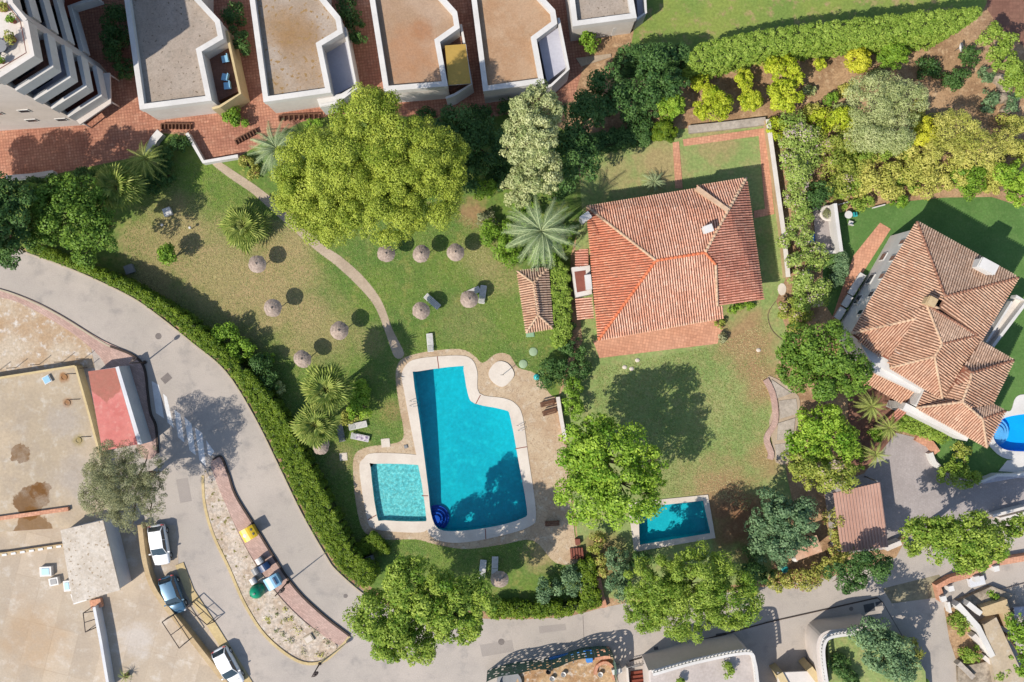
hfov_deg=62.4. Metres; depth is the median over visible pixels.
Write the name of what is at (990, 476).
pool screen
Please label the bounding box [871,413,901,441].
feather palm
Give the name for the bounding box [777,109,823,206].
flower shrub
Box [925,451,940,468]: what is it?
drive wall
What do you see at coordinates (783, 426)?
terrace slab
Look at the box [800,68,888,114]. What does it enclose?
shrub
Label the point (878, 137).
olive tree
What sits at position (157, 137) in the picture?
terrace wall
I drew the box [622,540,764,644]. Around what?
feathery tree
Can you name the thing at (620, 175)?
private garden
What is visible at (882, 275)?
window frame
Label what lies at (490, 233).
shrub
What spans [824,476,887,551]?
carport
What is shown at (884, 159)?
shrub
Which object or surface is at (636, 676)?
entrance stairs
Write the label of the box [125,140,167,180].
feather palm
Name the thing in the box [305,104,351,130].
shrub
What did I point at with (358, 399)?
shrub
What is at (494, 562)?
sun lounger
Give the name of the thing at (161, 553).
parked car
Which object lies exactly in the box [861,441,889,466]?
feather palm
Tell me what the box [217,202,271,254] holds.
fan palm
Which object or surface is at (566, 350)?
shrub
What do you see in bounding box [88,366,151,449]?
pink building
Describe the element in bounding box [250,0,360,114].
apartment house
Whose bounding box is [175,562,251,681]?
parking edge
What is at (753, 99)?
citrus tree
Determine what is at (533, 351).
tank cover
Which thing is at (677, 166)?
brick path
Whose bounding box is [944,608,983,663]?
ruin yard
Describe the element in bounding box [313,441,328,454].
thatched parasol
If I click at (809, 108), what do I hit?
shrub
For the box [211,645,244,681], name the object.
parked car
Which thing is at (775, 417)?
terrace edge
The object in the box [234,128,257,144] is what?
slat railing
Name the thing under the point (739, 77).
citrus tree
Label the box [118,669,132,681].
yucca plant
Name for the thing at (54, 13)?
balcony door
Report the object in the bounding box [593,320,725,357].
house terrace
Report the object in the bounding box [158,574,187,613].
parked car
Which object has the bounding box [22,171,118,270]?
broadleaf tree
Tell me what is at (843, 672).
shrub
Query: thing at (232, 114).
shrub
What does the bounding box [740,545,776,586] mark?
shrub
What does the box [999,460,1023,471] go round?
pool terrace
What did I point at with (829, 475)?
broadleaf tree
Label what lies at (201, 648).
yard wall
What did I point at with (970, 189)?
shrub
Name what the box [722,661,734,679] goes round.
shrub
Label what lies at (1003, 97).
rock
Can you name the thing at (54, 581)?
vent box
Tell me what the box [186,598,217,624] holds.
steel frame
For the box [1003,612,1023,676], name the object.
broadleaf tree
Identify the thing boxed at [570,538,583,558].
deck steps
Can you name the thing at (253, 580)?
waste bin
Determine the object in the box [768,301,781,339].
garden edge
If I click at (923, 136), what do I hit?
citrus tree
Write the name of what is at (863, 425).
planting bed
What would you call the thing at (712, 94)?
citrus tree
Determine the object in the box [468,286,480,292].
sun lounger
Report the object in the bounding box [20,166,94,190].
shrub
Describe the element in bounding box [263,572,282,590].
waste bin
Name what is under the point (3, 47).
terrace table
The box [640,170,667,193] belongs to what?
agave plant
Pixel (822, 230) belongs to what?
patio
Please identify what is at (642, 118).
shrub
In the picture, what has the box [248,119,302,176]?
agave palm
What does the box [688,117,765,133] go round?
garden wall
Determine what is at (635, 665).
metal gate
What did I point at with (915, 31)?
hedge
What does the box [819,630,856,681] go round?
balustrade
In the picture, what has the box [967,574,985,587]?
stone trough
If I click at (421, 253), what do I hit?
thatched parasol
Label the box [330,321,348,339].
thatched parasol
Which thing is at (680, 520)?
private pool
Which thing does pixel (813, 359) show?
broadleaf tree
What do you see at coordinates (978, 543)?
broadleaf tree
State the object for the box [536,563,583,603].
shrub
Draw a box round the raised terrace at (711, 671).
[642,634,753,681]
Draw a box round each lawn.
[1,109,581,610]
[631,0,986,51]
[822,197,1023,476]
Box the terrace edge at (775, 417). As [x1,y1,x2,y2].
[763,378,778,459]
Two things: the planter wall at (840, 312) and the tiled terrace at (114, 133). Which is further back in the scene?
the tiled terrace at (114, 133)
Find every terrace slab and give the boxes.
[771,379,790,397]
[775,443,788,459]
[777,418,794,439]
[779,399,797,418]
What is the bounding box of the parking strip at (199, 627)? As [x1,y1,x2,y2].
[147,525,219,652]
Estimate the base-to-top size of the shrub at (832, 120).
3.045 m
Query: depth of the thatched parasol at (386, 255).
85.44 m
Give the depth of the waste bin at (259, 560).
86.94 m
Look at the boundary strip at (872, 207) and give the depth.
87.60 m
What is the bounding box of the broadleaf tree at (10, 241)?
[0,171,37,269]
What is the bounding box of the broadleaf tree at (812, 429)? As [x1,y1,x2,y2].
[784,401,861,464]
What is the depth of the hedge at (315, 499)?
85.22 m
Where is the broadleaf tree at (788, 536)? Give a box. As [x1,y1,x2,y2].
[743,486,819,569]
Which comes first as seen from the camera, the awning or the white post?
the awning
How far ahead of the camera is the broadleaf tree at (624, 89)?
81.18 m
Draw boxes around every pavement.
[0,289,156,458]
[211,457,349,644]
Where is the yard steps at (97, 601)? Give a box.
[89,597,103,608]
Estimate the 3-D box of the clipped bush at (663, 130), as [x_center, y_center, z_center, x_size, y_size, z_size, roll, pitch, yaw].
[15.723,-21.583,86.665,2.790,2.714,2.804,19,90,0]
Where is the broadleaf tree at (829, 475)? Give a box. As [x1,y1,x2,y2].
[780,446,859,494]
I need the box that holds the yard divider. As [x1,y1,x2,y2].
[93,605,114,681]
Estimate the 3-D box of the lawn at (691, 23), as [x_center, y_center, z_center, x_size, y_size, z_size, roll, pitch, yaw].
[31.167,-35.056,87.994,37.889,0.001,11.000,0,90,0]
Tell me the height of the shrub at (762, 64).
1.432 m
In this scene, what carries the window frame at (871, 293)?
in the villa
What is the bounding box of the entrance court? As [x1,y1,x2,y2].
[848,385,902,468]
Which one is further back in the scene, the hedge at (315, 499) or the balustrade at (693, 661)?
the hedge at (315, 499)
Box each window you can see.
[16,109,31,112]
[24,119,38,121]
[54,118,68,120]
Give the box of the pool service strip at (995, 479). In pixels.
[982,476,1023,483]
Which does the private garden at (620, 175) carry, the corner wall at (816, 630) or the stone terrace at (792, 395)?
the stone terrace at (792, 395)
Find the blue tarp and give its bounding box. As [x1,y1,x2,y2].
[549,650,584,659]
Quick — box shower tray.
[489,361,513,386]
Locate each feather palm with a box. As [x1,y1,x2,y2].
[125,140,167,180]
[851,391,886,422]
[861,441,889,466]
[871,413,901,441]
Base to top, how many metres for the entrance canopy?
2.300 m
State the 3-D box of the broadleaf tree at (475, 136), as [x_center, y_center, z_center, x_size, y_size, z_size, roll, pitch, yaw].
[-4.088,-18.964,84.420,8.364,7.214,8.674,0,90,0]
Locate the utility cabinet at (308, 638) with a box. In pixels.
[303,633,314,643]
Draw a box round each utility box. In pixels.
[123,264,135,274]
[162,207,173,216]
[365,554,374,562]
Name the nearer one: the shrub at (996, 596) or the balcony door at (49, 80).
the balcony door at (49, 80)
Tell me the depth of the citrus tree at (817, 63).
86.40 m
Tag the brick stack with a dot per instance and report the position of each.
(602, 657)
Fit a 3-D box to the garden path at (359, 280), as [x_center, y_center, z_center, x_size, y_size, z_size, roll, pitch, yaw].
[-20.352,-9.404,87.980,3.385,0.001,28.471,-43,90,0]
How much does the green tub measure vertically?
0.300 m
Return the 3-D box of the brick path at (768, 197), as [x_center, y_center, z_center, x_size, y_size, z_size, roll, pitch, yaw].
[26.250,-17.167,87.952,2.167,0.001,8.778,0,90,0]
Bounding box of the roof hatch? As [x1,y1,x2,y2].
[42,374,52,384]
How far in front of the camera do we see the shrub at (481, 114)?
86.20 m
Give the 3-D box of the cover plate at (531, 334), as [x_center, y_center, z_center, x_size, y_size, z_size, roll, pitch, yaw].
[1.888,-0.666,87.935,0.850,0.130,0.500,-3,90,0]
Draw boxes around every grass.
[593,321,768,510]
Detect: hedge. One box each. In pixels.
[24,244,380,588]
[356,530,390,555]
[486,552,602,620]
[548,260,573,348]
[589,123,651,154]
[613,41,692,78]
[680,6,982,80]
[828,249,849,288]
[894,414,951,443]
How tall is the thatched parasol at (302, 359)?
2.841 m
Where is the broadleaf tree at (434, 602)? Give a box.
[342,554,501,666]
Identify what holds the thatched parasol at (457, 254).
on the communal lawn at (523, 581)
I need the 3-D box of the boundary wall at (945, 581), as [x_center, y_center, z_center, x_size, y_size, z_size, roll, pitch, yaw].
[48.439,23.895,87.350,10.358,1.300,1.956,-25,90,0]
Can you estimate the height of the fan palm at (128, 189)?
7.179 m
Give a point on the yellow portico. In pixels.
(809, 674)
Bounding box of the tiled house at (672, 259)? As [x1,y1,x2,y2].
[570,177,764,340]
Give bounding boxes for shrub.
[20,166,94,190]
[98,2,134,80]
[139,133,191,194]
[156,242,176,265]
[209,321,257,358]
[218,1,250,56]
[221,105,249,127]
[238,155,260,180]
[248,353,278,390]
[264,352,274,362]
[273,380,285,395]
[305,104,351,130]
[335,0,367,44]
[340,409,358,425]
[346,378,372,419]
[415,97,512,125]
[471,176,497,200]
[476,208,497,228]
[479,202,575,270]
[483,140,567,201]
[535,357,572,389]
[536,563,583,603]
[556,314,591,379]
[562,376,584,420]
[578,30,600,53]
[586,530,608,577]
[604,546,631,603]
[619,101,660,134]
[628,550,758,608]
[676,676,684,681]
[714,319,725,329]
[718,332,727,343]
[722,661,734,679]
[727,301,755,313]
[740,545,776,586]
[755,48,911,66]
[765,105,856,140]
[767,560,832,593]
[775,196,833,313]
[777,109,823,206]
[777,297,814,332]
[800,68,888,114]
[802,80,854,119]
[804,180,835,212]
[810,123,867,201]
[821,507,854,569]
[826,652,859,681]
[830,136,920,199]
[841,195,874,212]
[845,427,885,472]
[852,145,973,200]
[888,194,908,208]
[901,635,926,662]
[902,99,950,170]
[903,540,921,557]
[915,45,982,91]
[936,455,982,489]
[946,610,975,636]
[948,162,989,201]
[949,441,972,460]
[957,644,983,663]
[969,113,1023,194]
[977,65,1021,114]
[986,590,999,599]
[993,669,1009,680]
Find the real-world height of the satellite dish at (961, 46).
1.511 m
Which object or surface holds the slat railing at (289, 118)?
on the tiled terrace at (114, 133)
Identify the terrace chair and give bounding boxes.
[221,53,229,63]
[221,73,229,80]
[223,81,231,89]
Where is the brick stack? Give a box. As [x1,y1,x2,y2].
[592,646,609,659]
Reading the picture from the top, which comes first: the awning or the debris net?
the awning
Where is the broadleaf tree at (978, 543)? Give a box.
[898,509,1023,576]
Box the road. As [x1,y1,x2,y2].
[0,250,1023,681]
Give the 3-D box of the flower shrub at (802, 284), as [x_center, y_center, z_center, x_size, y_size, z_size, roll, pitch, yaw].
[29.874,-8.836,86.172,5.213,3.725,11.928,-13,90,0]
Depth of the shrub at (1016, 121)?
86.22 m
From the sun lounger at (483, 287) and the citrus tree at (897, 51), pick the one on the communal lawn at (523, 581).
the sun lounger at (483, 287)
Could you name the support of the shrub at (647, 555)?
on the ground at (968, 95)
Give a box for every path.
[213,163,403,358]
[673,142,682,187]
[683,128,764,145]
[754,134,773,217]
[987,0,1023,44]
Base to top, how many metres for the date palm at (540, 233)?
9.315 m
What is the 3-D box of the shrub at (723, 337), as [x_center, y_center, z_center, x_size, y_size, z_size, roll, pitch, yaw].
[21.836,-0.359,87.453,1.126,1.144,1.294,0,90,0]
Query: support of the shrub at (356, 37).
on the tiled terrace at (114, 133)
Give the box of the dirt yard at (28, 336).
[0,298,94,375]
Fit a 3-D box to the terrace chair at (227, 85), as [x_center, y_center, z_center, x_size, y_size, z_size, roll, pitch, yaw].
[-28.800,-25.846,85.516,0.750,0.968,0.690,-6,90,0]
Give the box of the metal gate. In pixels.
[627,661,643,668]
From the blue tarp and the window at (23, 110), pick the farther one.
the blue tarp
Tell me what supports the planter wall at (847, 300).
on the villa terrace at (864, 254)
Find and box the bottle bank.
[249,583,264,598]
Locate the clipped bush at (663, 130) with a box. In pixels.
[650,116,678,142]
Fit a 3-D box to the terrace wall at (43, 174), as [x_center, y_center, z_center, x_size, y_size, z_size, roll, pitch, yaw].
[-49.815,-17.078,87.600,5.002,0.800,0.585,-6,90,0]
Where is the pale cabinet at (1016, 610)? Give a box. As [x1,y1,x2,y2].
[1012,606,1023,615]
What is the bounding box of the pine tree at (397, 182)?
[269,82,470,250]
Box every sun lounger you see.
[337,424,344,441]
[348,421,366,430]
[350,432,369,441]
[423,293,440,308]
[426,333,433,351]
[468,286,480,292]
[478,285,486,303]
[479,559,486,578]
[491,556,497,574]
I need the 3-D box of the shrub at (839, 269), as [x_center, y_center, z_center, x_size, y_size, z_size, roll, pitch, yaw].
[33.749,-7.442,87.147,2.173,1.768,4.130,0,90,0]
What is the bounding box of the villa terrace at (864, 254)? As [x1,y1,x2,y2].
[824,223,889,393]
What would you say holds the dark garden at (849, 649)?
on the road
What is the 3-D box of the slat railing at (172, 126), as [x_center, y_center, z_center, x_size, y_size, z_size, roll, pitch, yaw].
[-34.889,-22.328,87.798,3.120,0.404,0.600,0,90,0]
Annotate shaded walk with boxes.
[576,54,610,66]
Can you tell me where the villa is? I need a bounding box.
[840,221,1023,447]
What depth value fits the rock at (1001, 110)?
87.59 m
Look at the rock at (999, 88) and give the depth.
87.60 m
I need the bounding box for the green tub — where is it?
[781,566,788,572]
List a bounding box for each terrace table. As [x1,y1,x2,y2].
[0,39,7,51]
[844,211,852,218]
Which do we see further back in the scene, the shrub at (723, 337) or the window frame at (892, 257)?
the shrub at (723, 337)
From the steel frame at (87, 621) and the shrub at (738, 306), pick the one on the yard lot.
the steel frame at (87, 621)
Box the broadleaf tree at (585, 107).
[549,88,608,193]
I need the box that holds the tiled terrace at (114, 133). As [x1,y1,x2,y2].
[0,0,588,177]
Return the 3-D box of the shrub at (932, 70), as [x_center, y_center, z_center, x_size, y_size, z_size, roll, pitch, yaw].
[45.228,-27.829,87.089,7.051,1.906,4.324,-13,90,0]
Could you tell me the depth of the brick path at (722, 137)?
87.96 m
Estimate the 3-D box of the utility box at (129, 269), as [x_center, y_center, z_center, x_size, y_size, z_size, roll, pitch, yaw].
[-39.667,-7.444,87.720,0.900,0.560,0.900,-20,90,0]
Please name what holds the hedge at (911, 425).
on the ground at (968, 95)
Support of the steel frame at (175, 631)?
on the parking strip at (199, 627)
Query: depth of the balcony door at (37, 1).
78.95 m
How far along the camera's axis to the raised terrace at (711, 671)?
83.81 m
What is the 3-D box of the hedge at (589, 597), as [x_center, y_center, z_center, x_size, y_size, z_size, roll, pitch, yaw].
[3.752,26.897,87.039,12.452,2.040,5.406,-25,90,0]
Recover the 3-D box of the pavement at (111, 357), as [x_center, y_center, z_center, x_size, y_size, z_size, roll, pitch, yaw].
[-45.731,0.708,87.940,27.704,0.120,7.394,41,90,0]
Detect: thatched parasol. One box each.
[248,255,265,272]
[264,299,281,316]
[294,350,311,367]
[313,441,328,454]
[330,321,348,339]
[377,245,394,261]
[412,302,429,319]
[413,245,429,262]
[447,243,463,260]
[460,291,477,307]
[490,571,508,587]
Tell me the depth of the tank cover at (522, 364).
87.93 m
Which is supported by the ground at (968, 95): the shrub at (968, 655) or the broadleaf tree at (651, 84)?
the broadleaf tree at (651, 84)
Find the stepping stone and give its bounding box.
[778,283,785,294]
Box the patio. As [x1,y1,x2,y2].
[813,206,831,250]
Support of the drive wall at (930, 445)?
on the villa lawn at (991, 229)
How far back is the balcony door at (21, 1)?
76.00 m
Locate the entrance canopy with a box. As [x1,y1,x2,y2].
[77,73,119,127]
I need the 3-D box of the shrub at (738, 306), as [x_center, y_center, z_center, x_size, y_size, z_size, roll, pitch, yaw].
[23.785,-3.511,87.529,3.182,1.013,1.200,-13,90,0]
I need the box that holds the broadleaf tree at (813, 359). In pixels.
[775,318,874,401]
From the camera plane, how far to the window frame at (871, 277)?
86.16 m
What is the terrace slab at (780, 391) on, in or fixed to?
on the stone terrace at (792, 395)
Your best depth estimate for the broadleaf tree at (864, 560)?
81.90 m
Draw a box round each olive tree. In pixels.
[77,439,168,534]
[842,70,929,156]
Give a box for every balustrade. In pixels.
[651,649,758,681]
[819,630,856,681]
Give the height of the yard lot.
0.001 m
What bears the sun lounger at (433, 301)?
on the communal lawn at (523, 581)
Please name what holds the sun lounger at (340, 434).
on the communal lawn at (523, 581)
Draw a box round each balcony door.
[17,67,34,78]
[20,0,25,9]
[35,0,43,21]
[36,78,52,88]
[51,5,60,33]
[67,17,76,43]
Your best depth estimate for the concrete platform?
86.90 m
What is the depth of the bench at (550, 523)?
87.54 m
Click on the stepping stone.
(781, 288)
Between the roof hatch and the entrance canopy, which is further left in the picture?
the roof hatch
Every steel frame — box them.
[83,610,95,632]
[162,613,190,648]
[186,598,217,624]
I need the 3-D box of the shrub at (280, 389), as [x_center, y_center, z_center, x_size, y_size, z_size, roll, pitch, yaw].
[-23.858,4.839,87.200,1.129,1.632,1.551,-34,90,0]
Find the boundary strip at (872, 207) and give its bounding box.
[837,202,884,208]
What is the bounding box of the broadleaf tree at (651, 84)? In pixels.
[629,47,690,110]
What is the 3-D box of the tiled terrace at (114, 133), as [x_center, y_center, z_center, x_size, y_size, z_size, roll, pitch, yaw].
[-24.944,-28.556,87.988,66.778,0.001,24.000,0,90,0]
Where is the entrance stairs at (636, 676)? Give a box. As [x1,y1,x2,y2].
[625,664,643,681]
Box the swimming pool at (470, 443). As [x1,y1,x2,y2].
[368,355,535,542]
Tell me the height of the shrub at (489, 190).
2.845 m
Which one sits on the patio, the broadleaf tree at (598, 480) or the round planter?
the round planter
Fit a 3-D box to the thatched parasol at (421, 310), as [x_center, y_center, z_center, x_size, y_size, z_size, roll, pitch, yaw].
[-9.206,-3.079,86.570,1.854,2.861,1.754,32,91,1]
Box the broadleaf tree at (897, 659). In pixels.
[846,615,922,681]
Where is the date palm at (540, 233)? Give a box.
[501,195,579,270]
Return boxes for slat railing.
[160,123,191,129]
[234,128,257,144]
[278,113,320,121]
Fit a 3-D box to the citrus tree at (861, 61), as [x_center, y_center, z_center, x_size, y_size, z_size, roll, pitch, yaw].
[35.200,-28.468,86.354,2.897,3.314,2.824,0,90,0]
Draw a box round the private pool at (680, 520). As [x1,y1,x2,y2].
[629,495,714,551]
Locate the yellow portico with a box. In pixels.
[769,657,817,681]
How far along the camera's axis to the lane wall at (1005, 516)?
87.43 m
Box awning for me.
[445,44,470,85]
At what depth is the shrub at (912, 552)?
86.78 m
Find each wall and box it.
[5,170,57,180]
[137,523,227,681]
[143,130,165,153]
[186,132,239,164]
[556,396,565,440]
[593,660,614,679]
[597,577,606,607]
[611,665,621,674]
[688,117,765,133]
[763,119,789,277]
[805,614,872,681]
[828,203,842,252]
[834,306,845,319]
[840,294,853,307]
[847,283,859,295]
[853,272,865,285]
[882,538,901,550]
[913,435,939,454]
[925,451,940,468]
[932,553,1023,601]
[988,504,1023,516]
[997,510,1023,519]
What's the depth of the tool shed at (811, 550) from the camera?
85.90 m
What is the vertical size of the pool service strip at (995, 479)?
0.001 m
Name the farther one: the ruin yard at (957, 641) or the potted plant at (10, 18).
the ruin yard at (957, 641)
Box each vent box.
[39,565,53,576]
[48,576,60,585]
[63,580,70,591]
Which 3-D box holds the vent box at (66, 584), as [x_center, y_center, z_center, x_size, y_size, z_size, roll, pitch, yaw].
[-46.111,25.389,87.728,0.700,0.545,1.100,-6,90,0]
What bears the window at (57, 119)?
in the apartment block
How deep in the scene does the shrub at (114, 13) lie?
85.88 m
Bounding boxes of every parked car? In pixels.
[147,523,171,564]
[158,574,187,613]
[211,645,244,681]
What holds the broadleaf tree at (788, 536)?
on the private garden at (620, 175)
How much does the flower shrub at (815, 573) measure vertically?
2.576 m
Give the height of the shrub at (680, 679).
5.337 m
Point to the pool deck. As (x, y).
(523, 392)
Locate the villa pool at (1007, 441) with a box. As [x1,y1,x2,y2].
[988,394,1023,459]
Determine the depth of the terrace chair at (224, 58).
85.49 m
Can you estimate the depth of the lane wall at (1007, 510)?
87.13 m
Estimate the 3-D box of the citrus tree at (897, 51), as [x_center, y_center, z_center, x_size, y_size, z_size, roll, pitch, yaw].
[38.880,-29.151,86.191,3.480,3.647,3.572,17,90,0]
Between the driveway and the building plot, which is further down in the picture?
the building plot
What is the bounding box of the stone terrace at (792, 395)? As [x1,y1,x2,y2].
[767,376,799,464]
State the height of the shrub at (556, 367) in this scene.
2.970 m
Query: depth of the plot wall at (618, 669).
87.00 m
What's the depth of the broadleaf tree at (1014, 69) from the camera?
83.46 m
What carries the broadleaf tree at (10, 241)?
on the communal lawn at (523, 581)
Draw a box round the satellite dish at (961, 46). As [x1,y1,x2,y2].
[955,42,962,51]
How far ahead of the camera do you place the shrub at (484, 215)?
86.82 m
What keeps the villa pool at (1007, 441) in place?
in the ground at (968, 95)
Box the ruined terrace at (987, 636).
[950,583,1023,681]
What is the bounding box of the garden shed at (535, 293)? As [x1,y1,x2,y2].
[516,267,552,333]
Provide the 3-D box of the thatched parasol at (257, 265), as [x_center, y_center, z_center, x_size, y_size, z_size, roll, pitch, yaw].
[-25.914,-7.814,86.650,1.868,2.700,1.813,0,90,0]
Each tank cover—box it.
[519,360,527,367]
[529,347,537,355]
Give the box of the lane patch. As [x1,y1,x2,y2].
[883,575,943,602]
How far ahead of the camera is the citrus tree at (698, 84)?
85.95 m
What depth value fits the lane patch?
87.99 m
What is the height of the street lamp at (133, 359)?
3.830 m
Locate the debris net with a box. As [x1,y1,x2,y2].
[486,646,616,681]
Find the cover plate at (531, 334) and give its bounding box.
[526,332,533,336]
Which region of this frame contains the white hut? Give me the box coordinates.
[60,518,131,602]
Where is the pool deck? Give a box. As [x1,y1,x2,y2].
[353,349,578,564]
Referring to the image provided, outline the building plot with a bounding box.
[516,656,617,681]
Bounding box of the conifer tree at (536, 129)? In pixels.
[499,78,563,209]
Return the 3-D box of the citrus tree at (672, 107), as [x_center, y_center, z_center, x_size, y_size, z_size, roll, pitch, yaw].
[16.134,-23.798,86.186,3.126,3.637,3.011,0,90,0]
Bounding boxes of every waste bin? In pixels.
[239,524,258,542]
[249,576,258,584]
[251,566,259,575]
[255,556,264,564]
[258,561,271,572]
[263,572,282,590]
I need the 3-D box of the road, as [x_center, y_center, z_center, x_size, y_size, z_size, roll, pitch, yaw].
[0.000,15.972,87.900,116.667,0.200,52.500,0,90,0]
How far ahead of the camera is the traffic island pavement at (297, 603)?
87.87 m
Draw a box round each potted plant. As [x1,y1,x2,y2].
[0,0,7,11]
[0,55,5,63]
[3,29,16,45]
[5,12,16,23]
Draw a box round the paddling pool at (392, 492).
[359,453,426,532]
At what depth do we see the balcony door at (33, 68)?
76.09 m
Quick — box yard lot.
[0,524,220,681]
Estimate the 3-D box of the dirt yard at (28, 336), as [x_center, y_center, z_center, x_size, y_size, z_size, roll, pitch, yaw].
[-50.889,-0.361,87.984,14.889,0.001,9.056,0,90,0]
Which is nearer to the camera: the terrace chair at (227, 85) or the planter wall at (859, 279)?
the terrace chair at (227, 85)
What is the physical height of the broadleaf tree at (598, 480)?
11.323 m
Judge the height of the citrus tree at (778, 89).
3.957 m
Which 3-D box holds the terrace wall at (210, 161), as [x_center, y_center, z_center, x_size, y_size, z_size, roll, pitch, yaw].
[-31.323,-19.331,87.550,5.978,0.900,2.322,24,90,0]
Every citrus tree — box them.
[656,93,685,120]
[691,72,711,92]
[692,83,733,121]
[734,67,753,91]
[736,88,763,111]
[763,52,804,112]
[813,58,826,71]
[822,90,838,106]
[843,47,871,73]
[876,41,911,70]
[912,115,940,146]
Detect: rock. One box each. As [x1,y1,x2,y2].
[992,73,1004,84]
[996,84,1012,92]
[998,92,1007,103]
[999,105,1010,115]
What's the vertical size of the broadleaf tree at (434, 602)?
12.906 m
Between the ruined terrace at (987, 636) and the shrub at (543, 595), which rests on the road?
the ruined terrace at (987, 636)
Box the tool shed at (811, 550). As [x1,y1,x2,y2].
[793,533,821,560]
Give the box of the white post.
[944,601,951,612]
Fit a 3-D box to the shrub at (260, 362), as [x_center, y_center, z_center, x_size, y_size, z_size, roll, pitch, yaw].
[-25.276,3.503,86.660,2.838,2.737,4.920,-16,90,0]
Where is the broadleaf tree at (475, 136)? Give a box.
[434,102,511,193]
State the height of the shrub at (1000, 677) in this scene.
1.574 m
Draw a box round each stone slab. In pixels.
[339,453,347,460]
[381,438,389,447]
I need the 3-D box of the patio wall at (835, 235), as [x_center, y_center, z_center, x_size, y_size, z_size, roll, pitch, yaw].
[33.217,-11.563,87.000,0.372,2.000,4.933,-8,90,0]
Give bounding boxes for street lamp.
[129,356,146,363]
[275,581,288,595]
[311,662,320,676]
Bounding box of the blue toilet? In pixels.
[585,649,592,662]
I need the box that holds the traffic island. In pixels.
[203,468,336,660]
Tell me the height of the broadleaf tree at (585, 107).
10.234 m
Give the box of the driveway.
[825,433,1023,553]
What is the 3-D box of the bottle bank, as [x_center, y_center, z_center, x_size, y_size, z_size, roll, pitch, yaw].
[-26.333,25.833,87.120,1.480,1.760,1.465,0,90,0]
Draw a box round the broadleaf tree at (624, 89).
[586,62,645,120]
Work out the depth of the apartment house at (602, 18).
84.22 m
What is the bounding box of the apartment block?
[0,0,107,130]
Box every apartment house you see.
[124,0,249,119]
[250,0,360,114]
[370,0,473,105]
[472,0,569,102]
[565,0,646,40]
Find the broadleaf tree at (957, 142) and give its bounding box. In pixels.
[916,108,1019,169]
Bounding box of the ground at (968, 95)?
[20,3,1023,618]
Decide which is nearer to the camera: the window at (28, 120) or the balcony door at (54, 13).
the balcony door at (54, 13)
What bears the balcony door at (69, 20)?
in the apartment block
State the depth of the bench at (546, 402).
87.54 m
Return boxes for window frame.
[853,294,863,304]
[865,274,875,283]
[867,291,874,297]
[878,252,887,260]
[878,273,885,279]
[888,254,896,261]
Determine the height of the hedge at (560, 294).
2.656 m
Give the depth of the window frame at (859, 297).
86.15 m
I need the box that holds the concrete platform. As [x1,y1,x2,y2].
[0,365,117,555]
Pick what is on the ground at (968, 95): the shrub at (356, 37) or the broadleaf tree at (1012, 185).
the broadleaf tree at (1012, 185)
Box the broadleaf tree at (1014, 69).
[975,20,1023,98]
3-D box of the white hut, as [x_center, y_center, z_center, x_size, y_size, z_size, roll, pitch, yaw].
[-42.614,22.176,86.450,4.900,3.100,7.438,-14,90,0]
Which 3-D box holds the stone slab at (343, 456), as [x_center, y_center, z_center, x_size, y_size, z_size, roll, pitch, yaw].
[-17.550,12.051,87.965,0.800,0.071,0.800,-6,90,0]
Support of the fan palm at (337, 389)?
on the communal lawn at (523, 581)
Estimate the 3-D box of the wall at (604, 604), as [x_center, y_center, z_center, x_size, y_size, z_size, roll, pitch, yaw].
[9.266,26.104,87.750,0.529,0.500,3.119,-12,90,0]
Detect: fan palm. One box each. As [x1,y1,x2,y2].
[89,162,149,211]
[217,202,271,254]
[289,403,341,449]
[299,361,356,416]
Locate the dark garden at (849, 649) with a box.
[825,629,925,681]
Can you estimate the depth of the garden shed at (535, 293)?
85.21 m
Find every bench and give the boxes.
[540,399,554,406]
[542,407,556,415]
[545,520,559,526]
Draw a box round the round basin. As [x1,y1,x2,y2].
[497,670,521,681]
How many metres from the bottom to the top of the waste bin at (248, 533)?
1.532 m
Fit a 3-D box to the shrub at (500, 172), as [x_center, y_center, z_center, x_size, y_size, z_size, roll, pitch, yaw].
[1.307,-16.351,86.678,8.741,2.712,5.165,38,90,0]
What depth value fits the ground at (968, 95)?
88.00 m
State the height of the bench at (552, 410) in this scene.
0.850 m
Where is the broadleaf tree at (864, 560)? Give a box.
[822,547,893,594]
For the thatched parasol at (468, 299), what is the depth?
85.63 m
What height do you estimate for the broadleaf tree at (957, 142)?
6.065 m
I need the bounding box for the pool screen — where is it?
[979,471,1023,483]
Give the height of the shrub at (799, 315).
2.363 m
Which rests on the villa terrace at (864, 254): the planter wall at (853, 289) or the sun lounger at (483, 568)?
the planter wall at (853, 289)
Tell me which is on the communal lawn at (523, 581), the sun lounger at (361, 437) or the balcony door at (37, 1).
the sun lounger at (361, 437)
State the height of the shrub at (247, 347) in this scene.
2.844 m
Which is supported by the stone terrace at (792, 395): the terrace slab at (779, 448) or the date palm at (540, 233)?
the terrace slab at (779, 448)
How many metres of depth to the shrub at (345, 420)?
86.88 m
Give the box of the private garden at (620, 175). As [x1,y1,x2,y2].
[560,126,793,599]
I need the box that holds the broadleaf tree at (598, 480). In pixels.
[553,412,668,531]
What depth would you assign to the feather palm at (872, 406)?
84.28 m
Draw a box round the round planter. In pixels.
[819,205,830,220]
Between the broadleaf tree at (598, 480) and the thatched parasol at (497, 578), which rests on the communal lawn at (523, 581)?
the thatched parasol at (497, 578)
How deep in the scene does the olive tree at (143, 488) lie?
80.49 m
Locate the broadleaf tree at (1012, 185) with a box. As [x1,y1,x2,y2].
[992,158,1023,207]

